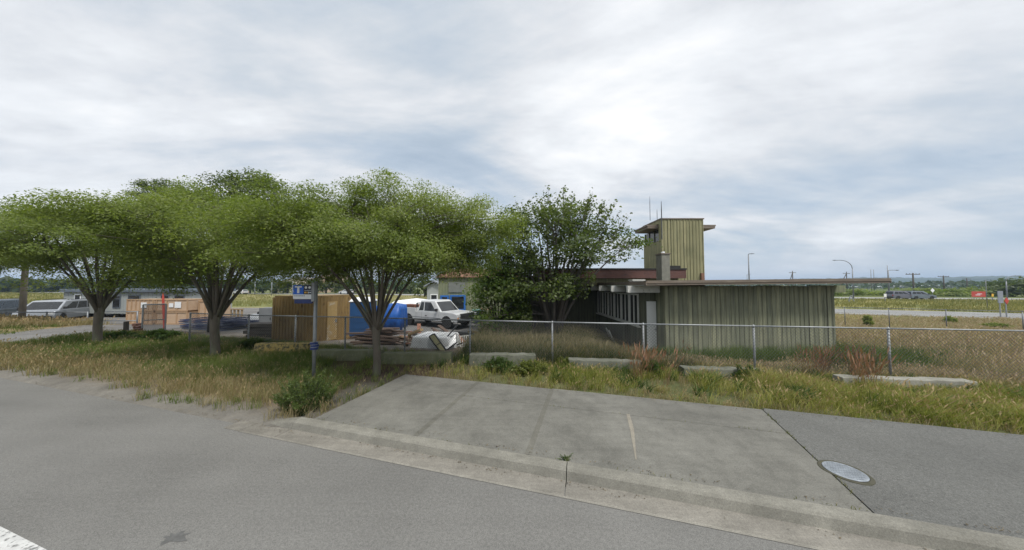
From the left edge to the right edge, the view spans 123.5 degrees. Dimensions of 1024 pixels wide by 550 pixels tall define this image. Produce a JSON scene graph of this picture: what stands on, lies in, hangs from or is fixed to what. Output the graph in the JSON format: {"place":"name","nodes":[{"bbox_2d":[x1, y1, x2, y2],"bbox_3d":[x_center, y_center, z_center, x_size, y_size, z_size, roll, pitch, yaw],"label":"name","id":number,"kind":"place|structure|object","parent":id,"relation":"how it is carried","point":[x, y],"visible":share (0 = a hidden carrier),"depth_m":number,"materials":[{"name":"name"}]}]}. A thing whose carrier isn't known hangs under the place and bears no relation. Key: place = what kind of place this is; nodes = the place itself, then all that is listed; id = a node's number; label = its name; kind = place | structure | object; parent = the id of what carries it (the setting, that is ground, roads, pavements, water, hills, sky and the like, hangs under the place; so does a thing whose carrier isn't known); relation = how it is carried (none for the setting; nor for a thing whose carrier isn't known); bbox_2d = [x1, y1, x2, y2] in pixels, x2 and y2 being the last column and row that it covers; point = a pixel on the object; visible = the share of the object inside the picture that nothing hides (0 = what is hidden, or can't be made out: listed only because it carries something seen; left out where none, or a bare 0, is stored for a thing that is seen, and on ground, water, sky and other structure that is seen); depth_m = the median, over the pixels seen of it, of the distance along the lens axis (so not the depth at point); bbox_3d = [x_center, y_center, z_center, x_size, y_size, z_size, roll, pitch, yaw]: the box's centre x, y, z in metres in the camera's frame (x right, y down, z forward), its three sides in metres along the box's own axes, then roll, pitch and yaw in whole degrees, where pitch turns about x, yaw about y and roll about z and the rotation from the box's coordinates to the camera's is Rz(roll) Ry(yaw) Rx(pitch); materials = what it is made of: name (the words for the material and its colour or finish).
{"place":"outdoors","nodes":[
{"label":"outdoors","id":0,"kind":"place"},
{"bbox_2d":[0,324,196,342],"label":"driveway","id":1,"kind":"structure","parent":0,"point":[46,332],"depth_m":16.41,"materials":[{"name":"concrete"}]},
{"bbox_2d":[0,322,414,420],"bbox_3d":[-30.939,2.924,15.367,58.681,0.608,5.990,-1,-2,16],"label":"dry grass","id":2,"kind":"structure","parent":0,"point":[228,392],"depth_m":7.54,"materials":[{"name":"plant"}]},
{"bbox_2d":[0,324,443,409],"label":"verge grass","id":3,"kind":"structure","parent":0,"point":[84,346],"depth_m":8.56,"materials":[{"name":"plant"}]},
{"bbox_2d":[0,324,453,379],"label":"shade grass","id":4,"kind":"structure","parent":0,"point":[290,352],"depth_m":10.32,"materials":[{"name":"plant"}]},
{"bbox_2d":[0,378,816,549],"bbox_3d":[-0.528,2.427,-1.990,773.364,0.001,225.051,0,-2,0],"label":"road","id":5,"kind":"structure","parent":0,"point":[79,471],"depth_m":3.21,"materials":[{"name":"asphalt"}]},
{"bbox_2d":[0,526,45,549],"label":"lane marking","id":6,"kind":"object","parent":5,"relation":"on","point":[9,540],"depth_m":2.67,"materials":[{"name":"paint"}]},
{"bbox_2d":[160,531,190,544],"bbox_3d":[-3.330,2.601,2.733,0.268,0.001,0.154,1,-2,-16],"label":"tar patch","id":7,"kind":"object","parent":5,"relation":"on","point":[178,537],"visible":1,"depth_m":2.73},
{"bbox_2d":[0,286,1023,482],"bbox_3d":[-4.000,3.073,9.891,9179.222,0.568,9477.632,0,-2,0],"label":"ground","id":8,"kind":"structure","parent":0,"point":[95,387],"depth_m":6.87,"materials":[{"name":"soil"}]},
{"bbox_2d":[18,268,28,317],"bbox_3d":[-33.916,0.218,19.150,0.290,6.795,0.290,0,-2,0],"label":"timber pole","id":9,"kind":"object","parent":8,"relation":"on","point":[22,307],"visible":0.29,"depth_m":19.04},
{"bbox_2d":[0,312,88,320],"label":"pipe railing","id":10,"kind":"object","parent":8,"relation":"on","point":[87,316],"visible":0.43,"depth_m":18.89,"materials":[{"name":"metal"}]},
{"bbox_2d":[0,231,92,279],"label":"shade tree","id":11,"kind":"object","parent":8,"relation":"on","point":[2,267],"visible":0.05,"depth_m":17.54,"materials":[{"name":"green plant"}]},
{"bbox_2d":[0,313,115,328],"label":"islet grass","id":12,"kind":"structure","parent":8,"relation":"on","point":[12,320],"depth_m":17.48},
{"bbox_2d":[0,189,229,340],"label":"shade tree","id":13,"kind":"object","parent":8,"relation":"on","point":[100,299],"visible":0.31,"depth_m":10.72,"materials":[{"name":"green plant"}]},
{"bbox_2d":[103,330,136,339],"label":"weed shrub","id":14,"kind":"object","parent":8,"relation":"on","point":[125,333],"visible":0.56,"depth_m":12.23,"materials":[{"name":"green plant"}]},
{"bbox_2d":[141,303,166,330],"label":"gate","id":15,"kind":"structure","parent":8,"relation":"on","point":[154,319],"depth_m":15.33,"materials":[{"name":"metal"}]},
{"bbox_2d":[120,178,193,288],"bbox_3d":[-34.586,-2.841,27.597,6.035,13.818,4.720,0,-2,0],"label":"dark tree","id":16,"kind":"object","parent":8,"relation":"on","point":[143,182],"visible":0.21,"depth_m":26.70,"materials":[{"name":"green plant"}]},
{"bbox_2d":[131,328,183,340],"bbox_3d":[-15.847,2.686,12.368,1.777,0.577,1.331,0,-2,0],"label":"weed shrub","id":17,"kind":"object","parent":8,"relation":"on","point":[159,333],"visible":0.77,"depth_m":12.18,"materials":[{"name":"green plant"}]},
{"bbox_2d":[0,175,347,355],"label":"shade tree","id":18,"kind":"object","parent":8,"relation":"on","point":[115,226],"visible":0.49,"depth_m":8.06,"materials":[{"name":"green plant"}]},
{"bbox_2d":[182,166,292,331],"bbox_3d":[-15.884,-1.464,16.211,6.227,9.871,4.450,0,-2,0],"label":"dark tree","id":19,"kind":"object","parent":8,"relation":"on","point":[232,178],"visible":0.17,"depth_m":15.77,"materials":[{"name":"green plant"}]},
{"bbox_2d":[236,336,270,349],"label":"weed shrub","id":20,"kind":"object","parent":8,"relation":"on","point":[250,343],"visible":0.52,"depth_m":10.44,"materials":[{"name":"green plant"}]},
{"bbox_2d":[244,277,270,293],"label":"hedge tree","id":21,"kind":"object","parent":8,"relation":"on","point":[260,289],"visible":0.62,"depth_m":96.69,"materials":[{"name":"green plant"}]},
{"bbox_2d":[261,279,286,293],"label":"hedge tree","id":22,"kind":"object","parent":8,"relation":"on","point":[275,291],"visible":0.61,"depth_m":96.24,"materials":[{"name":"green plant"}]},
{"bbox_2d":[68,308,487,338],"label":"yard","id":23,"kind":"structure","parent":8,"relation":"on","point":[247,311],"depth_m":20.10,"materials":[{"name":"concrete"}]},
{"bbox_2d":[0,298,27,316],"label":"parked van","id":24,"kind":"object","parent":23,"relation":"on","point":[10,305],"visible":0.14,"depth_m":23.55,"materials":[{"name":"grey paint"}]},
{"bbox_2d":[11,298,93,319],"bbox_3d":[-38.000,2.928,23.106,2.280,1.790,4.840,1,-3,-32],"label":"parked minivan","id":25,"kind":"object","parent":23,"relation":"on","point":[64,305],"visible":0.45,"depth_m":22.36,"materials":[{"name":"silver metal"}]},
{"bbox_2d":[126,311,156,324],"bbox_3d":[-27.424,3.211,20.923,2.175,0.960,1.340,0,-2,3],"label":"plywood crate","id":26,"kind":"object","parent":23,"relation":"on","point":[130,315],"visible":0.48,"depth_m":20.29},
{"bbox_2d":[126,299,155,311],"bbox_3d":[-27.424,2.271,20.955,2.175,0.920,1.346,0,-2,3],"label":"plywood crate","id":27,"kind":"object","parent":26,"relation":"on","point":[134,304],"visible":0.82,"depth_m":20.32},
{"bbox_2d":[59,289,235,316],"bbox_3d":[-34.074,2.647,26.015,12.977,2.670,3.600,0,-2,4],"label":"site trailer","id":28,"kind":"object","parent":23,"relation":"on","point":[118,302],"visible":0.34,"depth_m":24.42,"materials":[{"name":"grey metal"}]},
{"bbox_2d":[155,311,197,324],"bbox_3d":[-25.067,3.211,20.923,2.560,0.960,1.340,0,-2,3],"label":"plywood crate","id":29,"kind":"object","parent":23,"relation":"on","point":[173,318],"visible":0.53,"depth_m":20.28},
{"bbox_2d":[155,299,202,311],"bbox_3d":[-25.067,2.271,20.955,2.560,0.920,1.346,0,-2,3],"label":"plywood crate","id":30,"kind":"object","parent":29,"relation":"on","point":[182,305],"visible":0.84,"depth_m":20.32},
{"bbox_2d":[181,325,246,330],"bbox_3d":[-19.578,3.509,18.466,3.455,0.058,1.955,0,-2,12],"label":"metal frame","id":31,"kind":"object","parent":23,"relation":"on","point":[220,330],"visible":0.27,"depth_m":17.75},
{"bbox_2d":[180,324,244,328],"bbox_3d":[-19.614,3.394,18.470,3.455,0.055,1.955,0,-2,9],"label":"metal frame","id":32,"kind":"object","parent":31,"relation":"on","point":[206,327],"visible":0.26,"depth_m":17.75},
{"bbox_2d":[180,323,239,326],"bbox_3d":[-19.514,3.279,18.475,3.455,0.057,1.955,1,-2,5],"label":"metal frame","id":33,"kind":"object","parent":32,"relation":"on","point":[206,325],"visible":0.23,"depth_m":17.60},
{"bbox_2d":[179,322,235,324],"bbox_3d":[-19.679,3.164,18.479,3.455,0.055,1.955,0,-2,8],"label":"metal frame","id":34,"kind":"object","parent":33,"relation":"on","point":[200,323],"visible":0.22,"depth_m":17.66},
{"bbox_2d":[178,318,241,323],"bbox_3d":[-19.713,3.049,18.483,3.455,0.055,1.955,0,-2,9],"label":"metal frame","id":35,"kind":"object","parent":34,"relation":"on","point":[202,321],"visible":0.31,"depth_m":17.67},
{"bbox_2d":[180,316,247,321],"bbox_3d":[-19.548,2.934,18.488,3.455,0.055,1.955,1,-2,5],"label":"metal frame","id":36,"kind":"object","parent":35,"relation":"on","point":[223,319],"visible":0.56,"depth_m":18.28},
{"bbox_2d":[198,301,230,321],"bbox_3d":[-23.169,2.840,21.437,1.137,1.740,1.340,0,-2,3],"label":"plywood crate","id":37,"kind":"object","parent":23,"relation":"on","point":[201,307],"visible":0.18,"depth_m":20.83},
{"bbox_2d":[259,307,271,321],"bbox_3d":[-15.402,2.766,17.486,0.800,1.390,0.750,0,-2,-8],"label":"grey cabinet","id":38,"kind":"object","parent":23,"relation":"on","point":[265,311],"visible":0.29,"depth_m":17.16,"materials":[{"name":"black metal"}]},
{"bbox_2d":[349,297,377,337],"bbox_3d":[-8.386,2.246,15.508,1.200,2.400,1.222,0,-2,-12],"label":"portable toilet","id":39,"kind":"object","parent":23,"relation":"on","point":[354,311],"visible":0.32,"depth_m":14.92,"materials":[{"name":"blue plastic"}]},
{"bbox_2d":[352,304,366,334],"bbox_3d":[-8.267,2.420,14.935,0.720,1.690,0.065,0,-2,-12],"label":"door","id":40,"kind":"structure","parent":39,"relation":"in","point":[356,313],"depth_m":14.92,"materials":[{"name":"blue plastic"}]},
{"bbox_2d":[376,303,407,329],"bbox_3d":[-7.290,2.499,16.516,1.647,1.616,1.263,0,-2,0],"label":"tarpaulin","id":41,"kind":"object","parent":23,"relation":"on","point":[399,310],"visible":0.48,"depth_m":15.95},
{"bbox_2d":[392,298,427,303],"bbox_3d":[-7.927,2.953,24.444,4.900,1.780,1.900,0,-2,-4],"label":"covered trailer","id":42,"kind":"object","parent":23,"relation":"on","point":[412,301],"visible":0.07,"depth_m":23.73,"materials":[{"name":"white"}]},
{"bbox_2d":[407,299,476,328],"bbox_3d":[-5.450,2.689,19.763,6.000,1.835,2.300,-1,-2,30],"label":"pickup truck","id":43,"kind":"object","parent":23,"relation":"on","point":[438,309],"visible":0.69,"depth_m":18.86,"materials":[{"name":"white paint"}]},
{"bbox_2d":[254,342,310,353],"bbox_3d":[-8.247,2.758,9.978,1.934,0.600,0.391,0,-2,0],"label":"concrete barrier","id":44,"kind":"object","parent":8,"relation":"on","point":[280,346],"visible":0.45,"depth_m":9.83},
{"bbox_2d":[268,366,342,415],"bbox_3d":[-4.087,2.272,5.481,1.304,0.862,1.058,0,-2,0],"label":"roadside shrub","id":45,"kind":"object","parent":8,"relation":"on","point":[308,387],"visible":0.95,"depth_m":5.39,"materials":[{"name":"green plant"}]},
{"bbox_2d":[293,281,318,375],"bbox_3d":[-5.483,1.554,7.311,0.697,2.781,0.187,0,-2,0],"label":"bus stop sign","id":46,"kind":"object","parent":8,"relation":"on","point":[304,295],"visible":0.97,"depth_m":7.32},
{"bbox_2d":[271,294,351,341],"bbox_3d":[-10.118,2.217,14.201,2.530,2.360,2.370,0,-2,9],"label":"storage container","id":47,"kind":"object","parent":8,"relation":"on","point":[333,305],"visible":0.53,"depth_m":13.23,"materials":[{"name":"wood"}]},
{"bbox_2d":[326,301,337,340],"bbox_3d":[-8.994,2.286,13.781,0.071,1.910,0.560,-1,-2,14],"label":"door","id":48,"kind":"structure","parent":47,"relation":"in","point":[331,306],"depth_m":13.75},
{"bbox_2d":[317,275,337,293],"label":"hedge tree","id":49,"kind":"object","parent":8,"relation":"on","point":[326,287],"visible":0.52,"depth_m":97.51,"materials":[{"name":"green plant"}]},
{"bbox_2d":[137,167,540,376],"bbox_3d":[-3.937,0.060,8.046,9.348,5.668,6.897,0,-2,0],"label":"shade tree","id":50,"kind":"object","parent":8,"relation":"on","point":[334,238],"visible":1,"depth_m":6.67,"materials":[{"name":"green plant"}]},
{"bbox_2d":[311,348,383,360],"bbox_3d":[-5.371,2.732,9.035,2.210,0.581,0.391,0,-2,0],"label":"concrete barrier","id":51,"kind":"object","parent":8,"relation":"on","point":[350,354],"visible":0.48,"depth_m":8.88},
{"bbox_2d":[388,281,411,293],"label":"hedge tree","id":52,"kind":"object","parent":8,"relation":"on","point":[400,288],"visible":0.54,"depth_m":94.89,"materials":[{"name":"green plant"}]},
{"bbox_2d":[381,351,452,364],"bbox_3d":[-2.974,2.717,8.649,2.163,0.581,0.392,0,-2,0],"label":"concrete barrier","id":53,"kind":"object","parent":8,"relation":"on","point":[417,357],"visible":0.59,"depth_m":8.49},
{"bbox_2d":[414,276,437,296],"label":"hedge tree","id":54,"kind":"object","parent":8,"relation":"on","point":[424,289],"visible":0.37,"depth_m":69.73,"materials":[{"name":"green plant"}]},
{"bbox_2d":[423,280,437,299],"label":"grey shed","id":55,"kind":"structure","parent":8,"relation":"on","point":[432,291],"depth_m":39.93,"materials":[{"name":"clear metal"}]},
{"bbox_2d":[410,331,459,349],"bbox_3d":[-3.412,2.980,12.412,1.816,0.700,1.479,0,-2,9],"label":"truck canopy","id":56,"kind":"object","parent":8,"relation":"on","point":[442,340],"visible":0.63,"depth_m":11.83,"materials":[{"name":"white paint"}]},
{"bbox_2d":[429,333,446,350],"bbox_3d":[-3.066,2.885,11.454,1.012,0.832,0.196,-1,-3,32],"label":"framed panel","id":57,"kind":"object","parent":8,"relation":"on","point":[436,344],"visible":0.56,"depth_m":11.48,"materials":[{"name":"plastic"}]},
{"bbox_2d":[460,255,530,332],"bbox_3d":[-0.864,1.237,15.015,4.047,4.668,3.964,0,-2,0],"label":"leafy bush","id":58,"kind":"object","parent":8,"relation":"on","point":[476,289],"visible":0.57,"depth_m":14.56,"materials":[{"name":"green plant"}]},
{"bbox_2d":[482,356,511,372],"bbox_3d":[-0.449,2.561,7.900,1.000,0.470,0.678,0,-2,0],"label":"weed shrub","id":59,"kind":"object","parent":8,"relation":"on","point":[494,363],"visible":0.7,"depth_m":7.83,"materials":[{"name":"green plant"}]},
{"bbox_2d":[469,352,535,366],"bbox_3d":[-0.291,2.713,8.534,2.036,0.561,0.391,0,-2,0],"label":"concrete barrier","id":60,"kind":"object","parent":8,"relation":"on","point":[483,357],"visible":0.45,"depth_m":8.38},
{"bbox_2d":[0,275,1022,292],"bbox_3d":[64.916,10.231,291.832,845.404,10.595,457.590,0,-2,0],"label":"woods","id":61,"kind":"object","parent":8,"relation":"on","point":[952,284],"visible":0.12,"depth_m":184.90,"materials":[{"name":"green plant"}]},
{"bbox_2d":[495,298,537,336],"bbox_3d":[0.231,2.420,14.836,2.468,2.294,2.901,0,-2,0],"label":"leafy bush","id":62,"kind":"object","parent":8,"relation":"on","point":[514,325],"visible":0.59,"depth_m":14.16,"materials":[{"name":"green plant"}]},
{"bbox_2d":[32,292,1023,299],"bbox_3d":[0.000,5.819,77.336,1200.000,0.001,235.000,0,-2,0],"label":"highway","id":63,"kind":"structure","parent":8,"relation":"on","point":[834,297],"depth_m":65.90,"materials":[{"name":"asphalt"}]},
{"bbox_2d":[885,291,913,298],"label":"highway car","id":64,"kind":"object","parent":63,"relation":"on","point":[898,294],"visible":0.89,"depth_m":57.40,"materials":[{"name":"white metal"}]},
{"bbox_2d":[905,291,936,298],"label":"highway car","id":65,"kind":"object","parent":63,"relation":"on","point":[919,294],"visible":0.68,"depth_m":56.67,"materials":[{"name":"white metal"}]},
{"bbox_2d":[36,376,1022,549],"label":"leaf litter","id":66,"kind":"object","parent":8,"relation":"on","point":[608,462],"visible":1,"depth_m":3.69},
{"bbox_2d":[511,359,550,376],"bbox_3d":[0.500,2.541,7.566,0.867,0.488,0.964,-2,-3,44],"label":"weed shrub","id":67,"kind":"object","parent":8,"relation":"on","point":[525,367],"visible":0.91,"depth_m":7.49,"materials":[{"name":"green plant"}]},
{"bbox_2d":[554,357,573,368],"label":"weed shrub","id":68,"kind":"object","parent":8,"relation":"on","point":[565,360],"visible":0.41,"depth_m":8.02,"materials":[{"name":"green plant"}]},
{"bbox_2d":[466,185,662,335],"bbox_3d":[2.881,-0.751,15.320,11.085,8.727,7.542,0,-2,0],"label":"old tree","id":69,"kind":"object","parent":8,"relation":"on","point":[551,296],"visible":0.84,"depth_m":14.37,"materials":[{"name":"green plant"}]},
{"bbox_2d":[224,420,934,549],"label":"gutter","id":70,"kind":"object","parent":8,"relation":"on","point":[788,531],"visible":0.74,"depth_m":3.25,"materials":[{"name":"concrete"}]},
{"bbox_2d":[239,430,829,549],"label":"gutter lip","id":71,"kind":"object","parent":70,"relation":"on","point":[560,496],"visible":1,"depth_m":3.22,"materials":[{"name":"concrete"}]},
{"bbox_2d":[568,357,641,372],"bbox_3d":[2.688,2.714,8.009,2.059,0.520,0.390,0,-2,8],"label":"concrete barrier","id":72,"kind":"object","parent":8,"relation":"on","point":[594,361],"visible":0.34,"depth_m":7.91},
{"bbox_2d":[188,312,1023,384],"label":"chain link fence","id":73,"kind":"object","parent":8,"relation":"on","point":[754,350],"visible":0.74,"depth_m":8.04,"materials":[{"name":"metal"}]},
{"bbox_2d":[270,374,1023,549],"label":"kerb","id":74,"kind":"structure","parent":8,"relation":"on","point":[904,530],"depth_m":3.23,"materials":[{"name":"concrete"}]},
{"bbox_2d":[638,359,663,377],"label":"weed shrub","id":75,"kind":"object","parent":8,"relation":"on","point":[654,368],"visible":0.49,"depth_m":7.46,"materials":[{"name":"green plant"}]},
{"bbox_2d":[436,202,891,354],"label":"station building","id":76,"kind":"structure","parent":8,"relation":"on","point":[670,277],"depth_m":11.59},
{"bbox_2d":[450,295,465,309],"bbox_3d":[-4.293,2.663,21.793,1.236,2.160,0.155,0,-2,0],"label":"door","id":77,"kind":"structure","parent":76,"relation":"in","point":[457,300],"depth_m":21.82,"materials":[{"name":"blue"}]},
{"bbox_2d":[597,291,601,313],"bbox_3d":[5.770,1.788,17.950,0.100,1.450,0.952,0,-2,0],"label":"window","id":78,"kind":"structure","parent":76,"relation":"in","point":[599,293],"depth_m":18.14,"materials":[{"name":"black glass"}]},
{"bbox_2d":[602,291,607,315],"bbox_3d":[5.770,1.750,16.959,0.100,1.450,0.952,0,-2,0],"label":"window","id":79,"kind":"structure","parent":76,"relation":"in","point":[604,294],"depth_m":16.96,"materials":[{"name":"white paint"}]},
{"bbox_2d":[608,292,613,317],"bbox_3d":[5.770,1.713,15.968,0.100,1.450,0.952,0,-2,0],"label":"window","id":80,"kind":"structure","parent":76,"relation":"in","point":[610,294],"depth_m":15.95,"materials":[{"name":"white paint"}]},
{"bbox_2d":[614,292,620,319],"bbox_3d":[5.770,1.676,14.977,0.100,1.450,0.952,0,-2,0],"label":"window","id":81,"kind":"structure","parent":76,"relation":"in","point":[617,296],"depth_m":14.95,"materials":[{"name":"white paint"}]},
{"bbox_2d":[621,293,628,322],"bbox_3d":[5.770,1.638,13.986,0.100,1.450,0.952,0,-2,0],"label":"window","id":82,"kind":"structure","parent":76,"relation":"in","point":[624,296],"depth_m":13.98,"materials":[{"name":"white paint"}]},
{"bbox_2d":[629,293,638,325],"bbox_3d":[5.770,1.601,12.995,0.100,1.450,0.952,0,-2,0],"label":"window","id":83,"kind":"structure","parent":76,"relation":"in","point":[633,298],"depth_m":12.98,"materials":[{"name":"white paint"}]},
{"bbox_2d":[646,301,656,348],"bbox_3d":[6.186,2.266,12.181,0.429,2.190,0.115,0,-2,0],"label":"door","id":84,"kind":"structure","parent":76,"relation":"in","point":[651,305],"depth_m":12.19,"materials":[{"name":"white paint"}]},
{"bbox_2d":[645,230,658,244],"bbox_3d":[9.919,-2.639,19.443,0.095,0.820,2.060,0,-2,0],"label":"window","id":85,"kind":"structure","parent":76,"relation":"in","point":[653,235],"depth_m":19.28,"materials":[{"name":"grey glass"}]},
{"bbox_2d":[678,365,764,379],"bbox_3d":[5.781,2.758,7.605,2.060,0.401,0.390,0,-2,7],"label":"concrete barrier","id":86,"kind":"object","parent":8,"relation":"on","point":[730,369],"visible":0.29,"depth_m":7.55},
{"bbox_2d":[430,350,1023,426],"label":"broad weeds","id":87,"kind":"object","parent":8,"relation":"on","point":[511,365],"visible":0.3,"depth_m":6.66,"materials":[{"name":"green plant"}]},
{"bbox_2d":[730,364,765,379],"bbox_3d":[6.196,2.608,7.301,0.874,0.541,0.577,1,-2,-15],"label":"weed shrub","id":88,"kind":"object","parent":8,"relation":"on","point":[738,367],"visible":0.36,"depth_m":7.23,"materials":[{"name":"green plant"}]},
{"bbox_2d":[618,341,902,386],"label":"russet weeds","id":89,"kind":"object","parent":8,"relation":"on","point":[821,362],"visible":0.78,"depth_m":7.27,"materials":[{"name":"brown plant"}]},
{"bbox_2d":[650,341,996,373],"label":"wall grass","id":90,"kind":"structure","parent":8,"relation":"on","point":[762,354],"depth_m":10.47,"materials":[{"name":"plant"}]},
{"bbox_2d":[821,340,887,371],"bbox_3d":[11.453,2.744,9.255,1.886,1.066,1.364,0,-2,0],"label":"weed shrub","id":91,"kind":"object","parent":8,"relation":"on","point":[839,351],"visible":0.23,"depth_m":9.21,"materials":[{"name":"brown plant"}]},
{"bbox_2d":[835,307,1023,331],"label":"wire fence","id":92,"kind":"object","parent":8,"relation":"on","point":[946,314],"visible":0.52,"depth_m":17.39,"materials":[{"name":"metal"}]},
{"bbox_2d":[939,288,994,296],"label":"field bush","id":93,"kind":"object","parent":8,"relation":"on","point":[958,295],"visible":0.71,"depth_m":72.50,"materials":[{"name":"green plant"}]},
{"bbox_2d":[955,286,997,293],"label":"field bush","id":94,"kind":"object","parent":8,"relation":"on","point":[977,289],"visible":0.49,"depth_m":73.93,"materials":[{"name":"green plant"}]},
{"bbox_2d":[972,275,1023,296],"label":"dense tree","id":95,"kind":"object","parent":8,"relation":"on","point":[1009,284],"visible":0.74,"depth_m":70.53,"materials":[{"name":"green plant"}]},
{"bbox_2d":[977,280,1023,296],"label":"dense tree","id":96,"kind":"object","parent":8,"relation":"on","point":[1012,286],"visible":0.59,"depth_m":71.48,"materials":[{"name":"green plant"}]},
{"bbox_2d":[0,292,1023,312],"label":"field grass","id":97,"kind":"structure","parent":0,"point":[1019,303],"depth_m":44.05,"materials":[{"name":"plant"}]},
{"bbox_2d":[0,0,1023,282],"label":"sky","id":98,"kind":"structure","parent":0,"point":[867,135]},
{"bbox_2d":[457,318,714,373],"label":"tall green grass","id":99,"kind":"structure","parent":0,"point":[588,338],"depth_m":9.64,"materials":[{"name":"plant"}]},
{"bbox_2d":[314,374,871,512],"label":"sidewalk","id":100,"kind":"structure","parent":0,"point":[705,444],"depth_m":4.50,"materials":[{"name":"concrete"}]},
{"bbox_2d":[414,381,553,454],"bbox_3d":[-0.306,2.569,5.315,1.899,0.001,2.546,-1,-2,16],"label":"sidewalk joint","id":101,"kind":"object","parent":100,"relation":"on","point":[531,444],"visible":1,"depth_m":4.90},
{"bbox_2d":[315,375,867,510],"bbox_3d":[0.609,2.543,5.075,8.098,0.044,2.681,-1,-2,15],"label":"pavement joint","id":102,"kind":"object","parent":100,"relation":"on","point":[665,474],"visible":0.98,"depth_m":4.17,"materials":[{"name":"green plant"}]},
{"bbox_2d":[626,414,636,458],"bbox_3d":[1.929,2.533,4.402,0.073,0.001,1.412,-1,-2,18],"label":"sidewalk scrape","id":103,"kind":"object","parent":100,"relation":"on","point":[631,427],"visible":1,"depth_m":4.44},
{"bbox_2d":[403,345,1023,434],"bbox_3d":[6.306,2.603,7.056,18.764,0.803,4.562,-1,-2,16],"label":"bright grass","id":104,"kind":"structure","parent":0,"point":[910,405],"depth_m":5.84,"materials":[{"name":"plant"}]},
{"bbox_2d":[676,312,1023,389],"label":"tall red grass","id":105,"kind":"structure","parent":0,"point":[938,322],"depth_m":11.26,"materials":[{"name":"plant"}]},
{"bbox_2d":[743,276,1023,285],"bbox_3d":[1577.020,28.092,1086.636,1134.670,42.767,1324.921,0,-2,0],"label":"wooded hill","id":106,"kind":"structure","parent":0,"point":[948,279],"depth_m":925.31,"materials":[{"name":"green plant"}]},
{"bbox_2d":[762,408,1023,537],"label":"asphalt path","id":107,"kind":"structure","parent":0,"point":[955,477],"depth_m":3.63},
{"bbox_2d":[817,460,875,485],"bbox_3d":[4.239,2.497,3.499,0.480,0.020,0.476,0,-2,0],"label":"manhole cover","id":108,"kind":"object","parent":107,"relation":"on","point":[847,472],"visible":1,"depth_m":3.47,"materials":[{"name":"metal"}]},
{"bbox_2d":[835,309,1023,318],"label":"access road","id":109,"kind":"structure","parent":0,"point":[914,313],"depth_m":28.11,"materials":[{"name":"asphalt"}]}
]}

